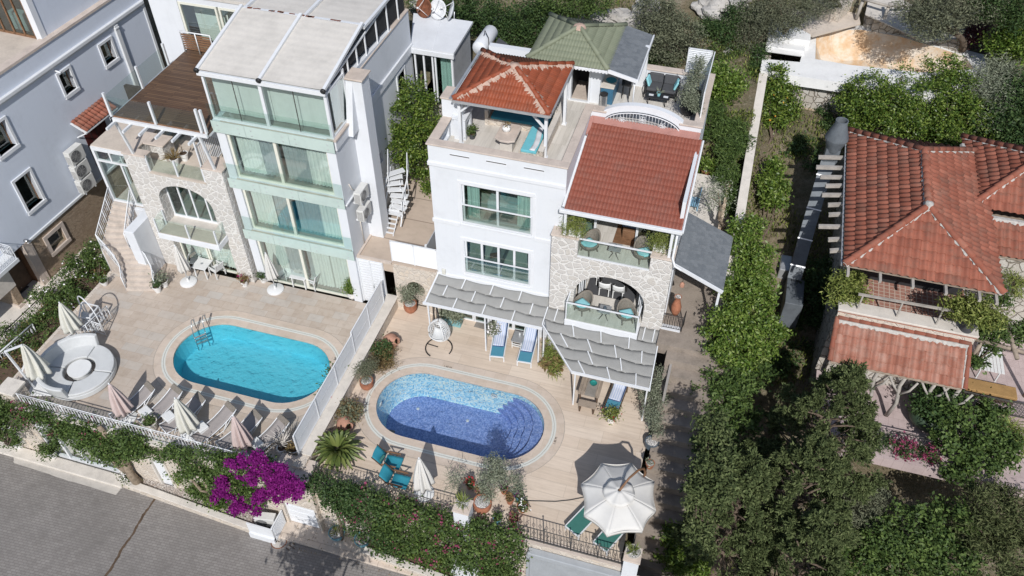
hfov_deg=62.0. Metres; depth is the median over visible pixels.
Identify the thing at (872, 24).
dry stone wall
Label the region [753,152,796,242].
citrus tree
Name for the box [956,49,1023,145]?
grey tree
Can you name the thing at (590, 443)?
pool deck
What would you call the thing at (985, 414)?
tree
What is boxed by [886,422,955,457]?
iron railing
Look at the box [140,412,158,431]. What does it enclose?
potted plant
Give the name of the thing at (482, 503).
potted plant
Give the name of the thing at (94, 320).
scroll railing
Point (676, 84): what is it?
cushion
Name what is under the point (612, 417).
potted plant
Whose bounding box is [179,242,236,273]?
terrace door
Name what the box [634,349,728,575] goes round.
path
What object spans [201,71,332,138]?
window
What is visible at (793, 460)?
conifer
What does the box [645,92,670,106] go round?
coffee table
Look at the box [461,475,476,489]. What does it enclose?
potted plant
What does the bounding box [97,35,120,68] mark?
window
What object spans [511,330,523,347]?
side table
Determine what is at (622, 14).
boulder
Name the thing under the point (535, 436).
pool step
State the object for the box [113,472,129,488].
flowers
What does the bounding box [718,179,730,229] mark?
retaining wall
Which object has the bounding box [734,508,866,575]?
conifer
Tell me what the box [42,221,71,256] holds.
window
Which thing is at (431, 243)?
panel fence
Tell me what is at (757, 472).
conifer
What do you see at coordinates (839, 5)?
olive tree
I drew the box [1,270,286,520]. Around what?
front wall
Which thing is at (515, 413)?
pool step
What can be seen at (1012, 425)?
tuft
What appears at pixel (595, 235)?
wicker chair
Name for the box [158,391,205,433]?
sun lounger
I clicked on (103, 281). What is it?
potted plant
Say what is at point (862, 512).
shrub
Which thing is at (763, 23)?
scrub
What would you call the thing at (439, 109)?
terrace
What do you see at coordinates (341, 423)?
clay jar
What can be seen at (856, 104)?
citrus tree
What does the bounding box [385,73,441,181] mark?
tall shrub
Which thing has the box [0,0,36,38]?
terrace door
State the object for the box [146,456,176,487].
street door
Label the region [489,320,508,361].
sun lounger
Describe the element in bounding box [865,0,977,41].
path
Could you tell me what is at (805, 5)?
scrub
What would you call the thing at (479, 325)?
door mat
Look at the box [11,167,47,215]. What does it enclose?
window
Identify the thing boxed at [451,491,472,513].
potted plant
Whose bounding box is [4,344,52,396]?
closed parasol
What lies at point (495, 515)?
potted plant
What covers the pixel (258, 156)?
window
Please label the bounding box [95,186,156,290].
curved staircase
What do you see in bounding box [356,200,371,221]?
air conditioner
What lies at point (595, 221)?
sliding door
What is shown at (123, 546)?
street joint
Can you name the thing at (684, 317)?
iron railing
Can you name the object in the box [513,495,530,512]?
potted plant
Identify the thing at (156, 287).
potted plant
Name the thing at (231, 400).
channel joint
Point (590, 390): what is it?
dining table
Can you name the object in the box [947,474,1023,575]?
feathery tree
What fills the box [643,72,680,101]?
outdoor sofa
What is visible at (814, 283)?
shrub
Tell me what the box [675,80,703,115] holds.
potted plant
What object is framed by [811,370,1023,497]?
terrace
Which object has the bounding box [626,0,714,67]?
scrub
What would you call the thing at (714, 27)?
scrub
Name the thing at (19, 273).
inner door
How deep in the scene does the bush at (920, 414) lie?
34.57 m
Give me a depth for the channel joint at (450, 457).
36.77 m
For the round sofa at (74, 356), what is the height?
0.975 m
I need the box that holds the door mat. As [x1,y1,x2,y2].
[474,322,487,329]
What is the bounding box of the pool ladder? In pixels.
[191,314,210,349]
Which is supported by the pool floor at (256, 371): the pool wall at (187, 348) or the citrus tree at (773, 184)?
the pool wall at (187, 348)
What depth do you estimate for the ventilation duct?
39.50 m
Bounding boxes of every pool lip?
[173,323,328,364]
[376,372,543,419]
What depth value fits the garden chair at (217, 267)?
42.72 m
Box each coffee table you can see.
[598,304,611,320]
[608,242,621,258]
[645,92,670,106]
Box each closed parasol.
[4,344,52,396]
[58,302,83,333]
[108,383,136,425]
[174,245,196,287]
[174,397,199,440]
[231,415,253,458]
[264,252,283,295]
[413,457,434,502]
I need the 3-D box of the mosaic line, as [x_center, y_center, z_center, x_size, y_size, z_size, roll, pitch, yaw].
[-2.277,6.468,37.987,7.004,0.001,3.084,12,46,12]
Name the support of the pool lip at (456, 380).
on the pool wall at (394, 393)
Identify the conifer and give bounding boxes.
[670,430,778,575]
[719,431,862,575]
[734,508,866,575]
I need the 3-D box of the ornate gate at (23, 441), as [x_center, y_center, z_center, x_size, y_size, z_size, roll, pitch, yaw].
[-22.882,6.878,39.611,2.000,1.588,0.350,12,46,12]
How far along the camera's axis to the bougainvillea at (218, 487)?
34.68 m
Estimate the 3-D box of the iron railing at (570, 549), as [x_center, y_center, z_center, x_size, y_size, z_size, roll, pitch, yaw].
[2.218,9.602,32.033,4.266,1.105,0.080,12,46,12]
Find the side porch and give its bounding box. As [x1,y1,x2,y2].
[664,212,732,321]
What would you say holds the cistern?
on the ground at (908, 486)
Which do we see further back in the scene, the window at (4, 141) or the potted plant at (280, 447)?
the window at (4, 141)
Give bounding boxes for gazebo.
[449,47,574,157]
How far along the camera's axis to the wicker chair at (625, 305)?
36.51 m
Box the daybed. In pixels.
[962,378,1017,404]
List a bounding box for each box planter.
[556,214,595,237]
[638,230,678,255]
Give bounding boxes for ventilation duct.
[778,117,848,328]
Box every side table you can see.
[138,405,152,415]
[161,410,174,423]
[196,420,208,433]
[251,437,263,449]
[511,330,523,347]
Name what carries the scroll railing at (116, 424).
on the front wall at (153, 471)
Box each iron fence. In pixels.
[0,300,43,349]
[0,323,35,362]
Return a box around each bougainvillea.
[11,397,172,484]
[159,440,305,519]
[298,467,532,575]
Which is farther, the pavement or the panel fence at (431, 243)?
the panel fence at (431, 243)
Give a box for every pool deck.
[1,263,365,461]
[316,304,660,559]
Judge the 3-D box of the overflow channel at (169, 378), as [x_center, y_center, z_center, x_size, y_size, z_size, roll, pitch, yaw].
[-11.971,3.375,39.115,8.540,0.001,4.700,12,46,12]
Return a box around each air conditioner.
[63,142,85,166]
[68,158,91,180]
[74,172,96,194]
[253,512,276,526]
[353,182,368,204]
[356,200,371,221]
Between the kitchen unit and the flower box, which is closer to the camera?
the flower box
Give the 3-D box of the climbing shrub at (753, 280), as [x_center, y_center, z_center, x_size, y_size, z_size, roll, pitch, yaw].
[10.346,-0.042,37.859,3.016,5.557,5.540,12,46,12]
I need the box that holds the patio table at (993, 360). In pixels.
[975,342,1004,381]
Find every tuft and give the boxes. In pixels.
[989,412,1023,460]
[1001,268,1023,299]
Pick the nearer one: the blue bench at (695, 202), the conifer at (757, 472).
the conifer at (757, 472)
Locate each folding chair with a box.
[371,444,403,474]
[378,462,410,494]
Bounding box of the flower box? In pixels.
[876,429,945,469]
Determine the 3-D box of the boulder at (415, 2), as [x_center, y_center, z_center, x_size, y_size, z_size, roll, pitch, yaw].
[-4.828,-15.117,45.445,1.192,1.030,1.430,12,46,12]
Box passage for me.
[0,247,103,344]
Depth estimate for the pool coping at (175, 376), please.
39.13 m
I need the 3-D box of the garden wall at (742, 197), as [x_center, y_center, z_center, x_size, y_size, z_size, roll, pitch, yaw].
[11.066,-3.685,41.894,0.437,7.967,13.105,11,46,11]
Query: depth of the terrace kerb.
39.76 m
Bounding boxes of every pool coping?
[165,318,335,408]
[368,366,551,466]
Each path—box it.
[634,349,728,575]
[689,173,738,232]
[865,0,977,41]
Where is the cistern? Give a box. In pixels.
[759,20,988,122]
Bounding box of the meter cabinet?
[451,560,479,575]
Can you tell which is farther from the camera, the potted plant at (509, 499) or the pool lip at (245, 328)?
the pool lip at (245, 328)
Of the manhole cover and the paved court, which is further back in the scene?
the paved court
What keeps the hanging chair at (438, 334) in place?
on the pool deck at (590, 443)
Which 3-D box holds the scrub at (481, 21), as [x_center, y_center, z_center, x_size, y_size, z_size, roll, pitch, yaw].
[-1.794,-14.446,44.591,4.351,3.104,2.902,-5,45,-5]
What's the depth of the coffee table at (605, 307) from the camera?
36.62 m
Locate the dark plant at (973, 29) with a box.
[960,19,993,50]
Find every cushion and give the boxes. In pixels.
[646,74,651,85]
[673,78,679,89]
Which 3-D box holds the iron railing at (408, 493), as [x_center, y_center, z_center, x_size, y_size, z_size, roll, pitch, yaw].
[-5.011,8.066,33.667,6.197,0.971,0.073,13,46,12]
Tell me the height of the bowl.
0.110 m
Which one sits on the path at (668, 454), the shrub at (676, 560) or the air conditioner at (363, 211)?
the shrub at (676, 560)
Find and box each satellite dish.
[416,0,431,17]
[430,0,445,19]
[440,1,454,19]
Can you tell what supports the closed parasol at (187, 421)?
on the pool deck at (139, 327)
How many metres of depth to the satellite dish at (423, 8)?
42.40 m
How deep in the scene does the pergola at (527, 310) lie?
38.16 m
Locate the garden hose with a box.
[525,497,583,501]
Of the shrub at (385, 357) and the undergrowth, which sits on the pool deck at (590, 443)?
the shrub at (385, 357)
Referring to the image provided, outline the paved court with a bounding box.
[783,8,859,37]
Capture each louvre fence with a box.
[292,280,384,454]
[389,240,437,269]
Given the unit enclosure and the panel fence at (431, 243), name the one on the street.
the unit enclosure
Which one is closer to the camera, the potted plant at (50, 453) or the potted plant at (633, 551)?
the potted plant at (633, 551)
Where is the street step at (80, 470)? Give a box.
[0,441,124,487]
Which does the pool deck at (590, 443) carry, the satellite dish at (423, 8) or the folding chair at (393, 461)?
the folding chair at (393, 461)
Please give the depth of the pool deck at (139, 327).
41.16 m
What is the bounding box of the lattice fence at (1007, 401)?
[964,391,1023,418]
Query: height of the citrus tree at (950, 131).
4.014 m
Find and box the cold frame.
[777,255,792,279]
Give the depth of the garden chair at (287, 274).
42.56 m
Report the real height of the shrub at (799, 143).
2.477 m
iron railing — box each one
[312,465,453,512]
[517,521,623,564]
[661,311,686,330]
[708,309,730,341]
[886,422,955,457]
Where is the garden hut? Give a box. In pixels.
[525,12,654,117]
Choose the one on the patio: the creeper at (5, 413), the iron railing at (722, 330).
the iron railing at (722, 330)
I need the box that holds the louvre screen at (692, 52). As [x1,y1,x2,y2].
[685,47,712,74]
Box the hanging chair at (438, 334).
[425,307,452,355]
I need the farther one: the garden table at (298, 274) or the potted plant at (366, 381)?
the garden table at (298, 274)
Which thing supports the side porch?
on the patio
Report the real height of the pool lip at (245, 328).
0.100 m
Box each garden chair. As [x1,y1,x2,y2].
[187,246,201,269]
[207,260,225,279]
[282,267,297,280]
[305,271,320,291]
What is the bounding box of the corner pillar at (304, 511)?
[273,453,324,531]
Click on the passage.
(8, 312)
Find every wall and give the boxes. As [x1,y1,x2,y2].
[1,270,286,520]
[123,84,184,135]
[174,325,329,376]
[292,294,397,469]
[314,482,622,575]
[363,539,488,575]
[376,373,543,431]
[392,264,441,316]
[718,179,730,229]
[719,73,767,306]
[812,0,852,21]
[863,11,910,37]
[930,39,969,53]
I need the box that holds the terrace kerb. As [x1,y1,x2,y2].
[357,234,391,264]
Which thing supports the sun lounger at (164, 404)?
on the pool deck at (139, 327)
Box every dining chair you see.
[598,281,610,296]
[612,284,624,297]
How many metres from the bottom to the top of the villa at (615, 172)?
11.080 m
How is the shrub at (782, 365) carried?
on the ground at (908, 486)
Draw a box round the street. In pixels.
[0,454,406,575]
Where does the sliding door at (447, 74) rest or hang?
in the sunroom
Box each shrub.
[162,471,229,513]
[334,395,370,430]
[368,334,400,374]
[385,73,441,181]
[399,544,518,575]
[412,166,430,198]
[442,463,467,496]
[537,337,565,380]
[643,518,721,575]
[696,299,795,405]
[713,211,783,321]
[763,311,815,384]
[779,130,824,185]
[797,250,833,331]
[812,101,850,132]
[841,473,894,537]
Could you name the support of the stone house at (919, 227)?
on the ground at (908, 486)
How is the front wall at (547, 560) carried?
on the street
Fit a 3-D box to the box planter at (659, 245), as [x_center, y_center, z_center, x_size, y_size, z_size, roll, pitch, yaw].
[5.840,-1.921,33.843,1.599,1.545,1.212,12,46,12]
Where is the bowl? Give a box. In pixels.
[590,380,596,385]
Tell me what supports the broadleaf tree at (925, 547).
on the ground at (908, 486)
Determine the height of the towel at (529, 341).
0.310 m
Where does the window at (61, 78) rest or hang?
in the lavender house at (92, 50)
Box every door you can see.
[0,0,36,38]
[8,251,31,291]
[16,247,38,281]
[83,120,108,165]
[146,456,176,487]
[166,187,217,223]
[177,1,234,49]
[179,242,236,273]
[285,503,318,527]
[414,54,453,102]
[460,289,524,331]
[571,215,668,241]
[578,279,585,293]
[637,295,643,311]
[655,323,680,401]
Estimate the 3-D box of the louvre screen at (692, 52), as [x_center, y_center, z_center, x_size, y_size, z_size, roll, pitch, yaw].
[8.151,-9.862,37.165,1.050,1.205,0.072,12,46,12]
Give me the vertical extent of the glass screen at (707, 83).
1.192 m
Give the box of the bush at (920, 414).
[900,382,973,432]
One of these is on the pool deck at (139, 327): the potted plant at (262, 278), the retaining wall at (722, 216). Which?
the potted plant at (262, 278)
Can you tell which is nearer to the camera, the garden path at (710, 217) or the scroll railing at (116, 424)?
the scroll railing at (116, 424)
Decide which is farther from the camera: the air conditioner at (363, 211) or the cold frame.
the cold frame
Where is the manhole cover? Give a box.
[271,538,294,549]
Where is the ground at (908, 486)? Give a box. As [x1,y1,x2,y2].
[0,0,1023,575]
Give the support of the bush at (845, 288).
on the stone house at (919, 227)
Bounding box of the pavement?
[279,520,417,575]
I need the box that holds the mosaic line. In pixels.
[385,396,500,427]
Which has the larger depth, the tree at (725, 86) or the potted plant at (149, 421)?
the tree at (725, 86)
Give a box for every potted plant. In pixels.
[1,431,24,453]
[30,437,62,461]
[95,274,108,285]
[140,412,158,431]
[148,269,169,287]
[149,278,161,292]
[161,147,182,166]
[179,144,187,161]
[236,272,250,286]
[251,271,266,282]
[265,427,290,455]
[284,440,297,454]
[327,523,344,540]
[339,277,356,299]
[349,353,378,390]
[354,533,368,547]
[394,282,424,313]
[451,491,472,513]
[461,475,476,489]
[466,124,478,139]
[468,448,527,513]
[473,484,484,494]
[484,321,502,337]
[491,509,503,524]
[497,481,509,494]
[504,492,515,504]
[508,510,521,524]
[511,488,523,501]
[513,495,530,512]
[594,403,624,424]
[626,542,641,558]
[634,363,673,428]
[637,389,669,450]
[645,457,654,469]
[654,87,664,96]
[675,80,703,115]
[681,53,713,103]
[698,151,719,175]
[933,288,1014,337]
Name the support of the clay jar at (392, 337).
on the pool deck at (590, 443)
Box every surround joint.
[153,310,343,418]
[357,357,564,477]
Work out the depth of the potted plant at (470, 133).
35.44 m
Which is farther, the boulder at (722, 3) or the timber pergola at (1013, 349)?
the boulder at (722, 3)
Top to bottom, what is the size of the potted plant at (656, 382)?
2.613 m
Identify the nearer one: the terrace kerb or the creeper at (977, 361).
the creeper at (977, 361)
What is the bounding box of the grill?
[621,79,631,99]
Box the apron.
[14,447,120,494]
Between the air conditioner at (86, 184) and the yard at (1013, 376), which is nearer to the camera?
the yard at (1013, 376)
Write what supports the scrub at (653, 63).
on the ground at (908, 486)
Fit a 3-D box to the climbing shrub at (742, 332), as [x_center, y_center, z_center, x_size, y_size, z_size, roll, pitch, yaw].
[9.537,2.907,36.522,3.898,5.537,3.307,-31,52,-27]
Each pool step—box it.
[498,408,517,458]
[500,405,524,459]
[505,398,542,459]
[505,401,532,458]
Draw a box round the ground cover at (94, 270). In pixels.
[0,257,108,373]
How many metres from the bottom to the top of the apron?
0.012 m
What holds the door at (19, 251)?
in the lavender house at (92, 50)
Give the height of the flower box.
1.220 m
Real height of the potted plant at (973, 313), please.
1.733 m
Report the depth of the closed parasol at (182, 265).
41.94 m
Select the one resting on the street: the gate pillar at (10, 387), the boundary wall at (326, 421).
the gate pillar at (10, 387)
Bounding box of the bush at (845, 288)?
[819,266,875,309]
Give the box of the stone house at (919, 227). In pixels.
[808,126,1023,416]
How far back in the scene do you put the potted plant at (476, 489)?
33.84 m
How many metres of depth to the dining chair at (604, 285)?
37.41 m
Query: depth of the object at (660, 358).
36.61 m
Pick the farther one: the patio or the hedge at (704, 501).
the patio
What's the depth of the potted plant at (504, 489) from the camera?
33.91 m
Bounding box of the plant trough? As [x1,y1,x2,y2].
[436,308,465,327]
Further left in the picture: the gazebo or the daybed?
the gazebo
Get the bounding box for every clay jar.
[336,416,353,431]
[383,333,399,347]
[671,294,681,315]
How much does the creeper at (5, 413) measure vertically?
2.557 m
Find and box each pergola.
[423,273,548,362]
[542,306,659,420]
[973,317,1023,397]
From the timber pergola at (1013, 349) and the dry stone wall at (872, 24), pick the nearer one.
the timber pergola at (1013, 349)
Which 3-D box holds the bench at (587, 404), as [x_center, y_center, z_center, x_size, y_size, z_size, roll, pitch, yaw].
[3.252,5.165,36.951,0.800,0.460,0.350,12,46,12]
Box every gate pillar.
[0,377,29,406]
[452,498,473,554]
[621,544,642,575]
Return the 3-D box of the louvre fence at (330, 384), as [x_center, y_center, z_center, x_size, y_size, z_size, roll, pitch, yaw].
[-7.391,3.202,37.172,0.060,1.450,9.010,12,46,12]
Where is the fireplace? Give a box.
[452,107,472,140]
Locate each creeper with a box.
[0,319,50,375]
[0,377,33,451]
[14,273,87,335]
[51,237,109,294]
[971,282,1023,374]
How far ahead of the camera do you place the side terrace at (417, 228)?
41.25 m
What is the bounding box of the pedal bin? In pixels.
[599,91,607,106]
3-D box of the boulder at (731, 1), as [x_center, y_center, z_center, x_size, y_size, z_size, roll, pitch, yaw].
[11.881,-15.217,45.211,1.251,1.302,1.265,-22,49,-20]
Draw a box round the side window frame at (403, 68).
[396,65,407,102]
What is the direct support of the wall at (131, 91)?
on the ground at (908, 486)
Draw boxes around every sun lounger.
[108,381,154,422]
[137,383,182,423]
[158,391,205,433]
[189,400,236,443]
[215,408,262,451]
[243,413,289,454]
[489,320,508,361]
[517,327,537,367]
[565,506,591,539]
[593,532,623,555]
[603,383,627,415]
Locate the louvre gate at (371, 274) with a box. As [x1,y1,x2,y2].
[356,258,387,300]
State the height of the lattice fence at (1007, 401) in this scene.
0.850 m
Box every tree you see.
[693,168,749,231]
[710,56,758,107]
[752,358,893,516]
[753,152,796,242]
[758,59,809,146]
[810,0,858,19]
[829,60,936,140]
[837,489,991,575]
[889,0,1013,51]
[905,49,1012,146]
[922,387,1023,494]
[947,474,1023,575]
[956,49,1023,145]
[957,0,1023,38]
[970,3,1023,80]
[972,66,1023,154]
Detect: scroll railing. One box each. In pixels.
[15,393,248,456]
[65,306,112,337]
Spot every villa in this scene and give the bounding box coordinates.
[90,0,420,301]
[425,43,715,366]
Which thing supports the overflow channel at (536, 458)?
on the pool surround at (374, 438)
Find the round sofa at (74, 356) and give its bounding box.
[36,333,116,400]
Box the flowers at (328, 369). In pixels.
[314,361,348,394]
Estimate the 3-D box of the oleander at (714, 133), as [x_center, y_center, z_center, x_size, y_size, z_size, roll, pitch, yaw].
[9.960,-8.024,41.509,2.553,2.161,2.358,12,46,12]
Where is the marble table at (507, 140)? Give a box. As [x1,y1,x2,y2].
[495,123,521,151]
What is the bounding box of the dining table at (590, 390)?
[578,377,602,406]
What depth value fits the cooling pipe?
39.59 m
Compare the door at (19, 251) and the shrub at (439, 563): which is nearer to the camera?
the shrub at (439, 563)
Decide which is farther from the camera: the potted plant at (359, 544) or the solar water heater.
the solar water heater
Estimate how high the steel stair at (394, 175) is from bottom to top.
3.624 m
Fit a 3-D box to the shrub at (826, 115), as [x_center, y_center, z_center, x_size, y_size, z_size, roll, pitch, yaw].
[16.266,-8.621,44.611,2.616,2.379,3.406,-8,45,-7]
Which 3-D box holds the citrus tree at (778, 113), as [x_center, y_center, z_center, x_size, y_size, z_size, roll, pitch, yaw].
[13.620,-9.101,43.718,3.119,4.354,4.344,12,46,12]
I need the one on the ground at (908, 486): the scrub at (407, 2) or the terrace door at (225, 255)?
the scrub at (407, 2)
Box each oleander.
[703,95,739,147]
[707,110,756,163]
[710,150,752,220]
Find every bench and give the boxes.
[484,106,561,156]
[577,399,596,414]
[690,187,702,210]
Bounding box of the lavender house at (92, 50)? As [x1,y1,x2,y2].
[0,0,164,308]
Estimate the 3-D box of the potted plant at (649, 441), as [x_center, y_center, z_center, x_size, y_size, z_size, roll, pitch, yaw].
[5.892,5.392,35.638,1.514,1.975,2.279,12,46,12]
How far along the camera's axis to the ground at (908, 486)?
42.11 m
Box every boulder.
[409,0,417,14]
[589,8,646,31]
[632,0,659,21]
[691,0,728,20]
[711,0,728,11]
[726,0,751,8]
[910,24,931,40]
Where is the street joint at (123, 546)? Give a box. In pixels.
[104,499,155,575]
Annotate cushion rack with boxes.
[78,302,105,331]
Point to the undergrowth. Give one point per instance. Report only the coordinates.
(757, 174)
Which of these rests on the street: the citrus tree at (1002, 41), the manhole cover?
the manhole cover
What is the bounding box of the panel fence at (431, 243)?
[424,230,435,248]
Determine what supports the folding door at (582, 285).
in the villa at (615, 172)
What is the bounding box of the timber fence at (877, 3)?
[854,0,992,26]
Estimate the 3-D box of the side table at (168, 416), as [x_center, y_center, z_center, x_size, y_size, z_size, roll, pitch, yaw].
[-14.689,5.605,36.586,0.500,0.420,0.440,32,53,28]
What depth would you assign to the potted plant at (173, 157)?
39.22 m
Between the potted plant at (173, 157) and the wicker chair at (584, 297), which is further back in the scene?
the potted plant at (173, 157)
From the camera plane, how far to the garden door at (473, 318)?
40.70 m
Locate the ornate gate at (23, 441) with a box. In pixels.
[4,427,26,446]
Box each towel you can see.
[493,320,507,346]
[521,327,537,352]
[608,384,626,401]
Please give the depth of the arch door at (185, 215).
41.21 m
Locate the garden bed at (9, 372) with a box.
[0,259,108,384]
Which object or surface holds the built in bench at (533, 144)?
on the villa at (615, 172)
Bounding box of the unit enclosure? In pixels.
[246,510,285,543]
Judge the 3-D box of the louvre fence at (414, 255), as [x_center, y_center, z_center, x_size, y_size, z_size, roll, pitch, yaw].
[-4.479,-1.490,38.966,2.290,1.265,0.050,12,46,12]
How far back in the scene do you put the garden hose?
33.93 m
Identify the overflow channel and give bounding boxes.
[161,316,338,412]
[364,363,555,470]
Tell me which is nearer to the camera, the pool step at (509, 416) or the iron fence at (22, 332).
the pool step at (509, 416)
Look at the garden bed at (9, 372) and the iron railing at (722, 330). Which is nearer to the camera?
the iron railing at (722, 330)
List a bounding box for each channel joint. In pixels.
[163,317,337,410]
[366,365,553,468]
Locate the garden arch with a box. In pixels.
[77,244,122,335]
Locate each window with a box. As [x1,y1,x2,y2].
[0,115,20,160]
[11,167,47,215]
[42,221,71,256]
[55,64,80,99]
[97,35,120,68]
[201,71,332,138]
[227,134,334,194]
[243,190,343,245]
[257,241,350,296]
[326,0,403,138]
[457,180,535,238]
[460,236,533,288]
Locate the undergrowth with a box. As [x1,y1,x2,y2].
[413,0,1020,572]
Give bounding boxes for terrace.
[360,159,436,272]
[424,80,442,120]
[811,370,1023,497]
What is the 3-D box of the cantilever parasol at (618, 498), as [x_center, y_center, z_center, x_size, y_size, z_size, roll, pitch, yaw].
[4.021,8.228,31.950,2.898,3.189,3.031,0,45,0]
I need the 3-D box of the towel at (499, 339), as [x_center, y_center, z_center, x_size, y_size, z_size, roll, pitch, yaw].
[-0.529,2.077,39.587,0.560,0.310,1.472,5,45,5]
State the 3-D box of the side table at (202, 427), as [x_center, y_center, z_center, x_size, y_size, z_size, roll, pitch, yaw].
[-13.156,5.991,36.196,0.500,0.420,0.440,32,53,28]
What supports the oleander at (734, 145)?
on the ground at (908, 486)
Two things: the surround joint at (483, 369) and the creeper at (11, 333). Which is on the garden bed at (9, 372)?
the creeper at (11, 333)
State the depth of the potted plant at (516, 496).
33.62 m
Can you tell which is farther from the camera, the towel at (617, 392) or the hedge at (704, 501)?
the towel at (617, 392)
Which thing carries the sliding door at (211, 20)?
in the villa at (277, 113)
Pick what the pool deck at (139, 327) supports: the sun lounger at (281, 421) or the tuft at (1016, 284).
the sun lounger at (281, 421)
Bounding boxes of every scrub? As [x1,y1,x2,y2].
[404,0,477,38]
[442,0,519,34]
[489,0,560,47]
[534,0,619,19]
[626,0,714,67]
[640,25,685,67]
[692,0,757,56]
[704,41,761,75]
[717,0,804,55]
[746,40,771,76]
[759,0,835,34]
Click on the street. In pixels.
(50, 525)
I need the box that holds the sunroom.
[411,13,472,103]
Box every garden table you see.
[191,257,212,279]
[289,268,310,289]
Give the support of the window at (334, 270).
in the villa at (277, 113)
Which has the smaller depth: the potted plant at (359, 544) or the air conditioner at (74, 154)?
the potted plant at (359, 544)
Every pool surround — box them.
[153,310,342,418]
[357,357,564,477]
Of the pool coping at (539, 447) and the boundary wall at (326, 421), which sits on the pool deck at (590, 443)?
the pool coping at (539, 447)
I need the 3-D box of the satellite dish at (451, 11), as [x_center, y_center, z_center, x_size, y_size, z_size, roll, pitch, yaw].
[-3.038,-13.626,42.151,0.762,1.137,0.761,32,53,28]
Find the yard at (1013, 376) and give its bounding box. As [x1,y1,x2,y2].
[960,336,1023,429]
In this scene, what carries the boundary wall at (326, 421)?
on the ground at (908, 486)
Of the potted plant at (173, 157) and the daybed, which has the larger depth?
the potted plant at (173, 157)
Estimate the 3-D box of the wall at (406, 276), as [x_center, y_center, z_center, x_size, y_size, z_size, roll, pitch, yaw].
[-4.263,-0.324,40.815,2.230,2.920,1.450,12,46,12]
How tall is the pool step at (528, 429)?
0.950 m
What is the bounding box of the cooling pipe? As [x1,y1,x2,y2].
[348,184,364,243]
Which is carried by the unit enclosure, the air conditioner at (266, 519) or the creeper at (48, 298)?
the air conditioner at (266, 519)
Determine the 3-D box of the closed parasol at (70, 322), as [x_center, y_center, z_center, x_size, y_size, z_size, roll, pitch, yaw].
[-20.257,1.558,39.053,0.907,2.686,0.907,-31,52,-27]
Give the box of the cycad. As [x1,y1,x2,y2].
[312,429,365,476]
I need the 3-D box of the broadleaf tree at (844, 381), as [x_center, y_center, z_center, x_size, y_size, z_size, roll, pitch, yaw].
[12.180,5.995,33.058,5.972,9.566,4.977,12,46,12]
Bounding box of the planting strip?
[26,396,117,426]
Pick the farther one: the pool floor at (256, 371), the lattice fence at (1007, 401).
the pool floor at (256, 371)
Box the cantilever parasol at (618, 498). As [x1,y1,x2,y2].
[581,463,655,536]
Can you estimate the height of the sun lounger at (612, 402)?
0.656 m
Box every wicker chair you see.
[573,290,592,315]
[580,228,600,256]
[617,298,636,324]
[633,235,652,264]
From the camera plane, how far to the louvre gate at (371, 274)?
40.47 m
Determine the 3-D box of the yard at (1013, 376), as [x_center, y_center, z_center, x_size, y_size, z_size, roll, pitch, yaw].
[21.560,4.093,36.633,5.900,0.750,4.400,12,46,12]
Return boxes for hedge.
[677,403,760,564]
[679,349,783,537]
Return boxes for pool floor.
[182,339,327,402]
[386,396,511,458]
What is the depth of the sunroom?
41.79 m
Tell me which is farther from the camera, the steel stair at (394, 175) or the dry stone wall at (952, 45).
the dry stone wall at (952, 45)
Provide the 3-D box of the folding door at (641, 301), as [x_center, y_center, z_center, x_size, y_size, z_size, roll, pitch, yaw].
[5.610,0.097,36.543,0.180,2.200,0.660,12,46,12]
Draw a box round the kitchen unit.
[600,73,619,104]
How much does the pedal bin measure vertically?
0.730 m
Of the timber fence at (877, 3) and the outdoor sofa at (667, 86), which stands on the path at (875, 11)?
the timber fence at (877, 3)
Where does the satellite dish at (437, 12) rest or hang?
attached to the sunroom
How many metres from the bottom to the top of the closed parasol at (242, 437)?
2.486 m
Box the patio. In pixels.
[656,269,733,361]
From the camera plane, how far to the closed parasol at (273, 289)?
41.54 m
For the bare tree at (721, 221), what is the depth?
38.13 m
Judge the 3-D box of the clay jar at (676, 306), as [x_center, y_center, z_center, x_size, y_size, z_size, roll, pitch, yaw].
[7.111,0.742,36.805,0.440,1.140,0.433,12,46,12]
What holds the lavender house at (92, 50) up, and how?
on the ground at (908, 486)
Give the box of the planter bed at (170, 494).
[118,476,262,532]
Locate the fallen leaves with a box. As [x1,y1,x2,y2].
[292,528,404,575]
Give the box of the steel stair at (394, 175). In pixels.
[384,149,409,235]
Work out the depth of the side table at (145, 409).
36.63 m
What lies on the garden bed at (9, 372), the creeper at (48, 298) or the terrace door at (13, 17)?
the creeper at (48, 298)
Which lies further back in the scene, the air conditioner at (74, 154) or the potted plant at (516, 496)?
the air conditioner at (74, 154)
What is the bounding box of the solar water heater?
[472,25,507,54]
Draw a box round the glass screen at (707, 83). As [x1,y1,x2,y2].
[700,52,714,117]

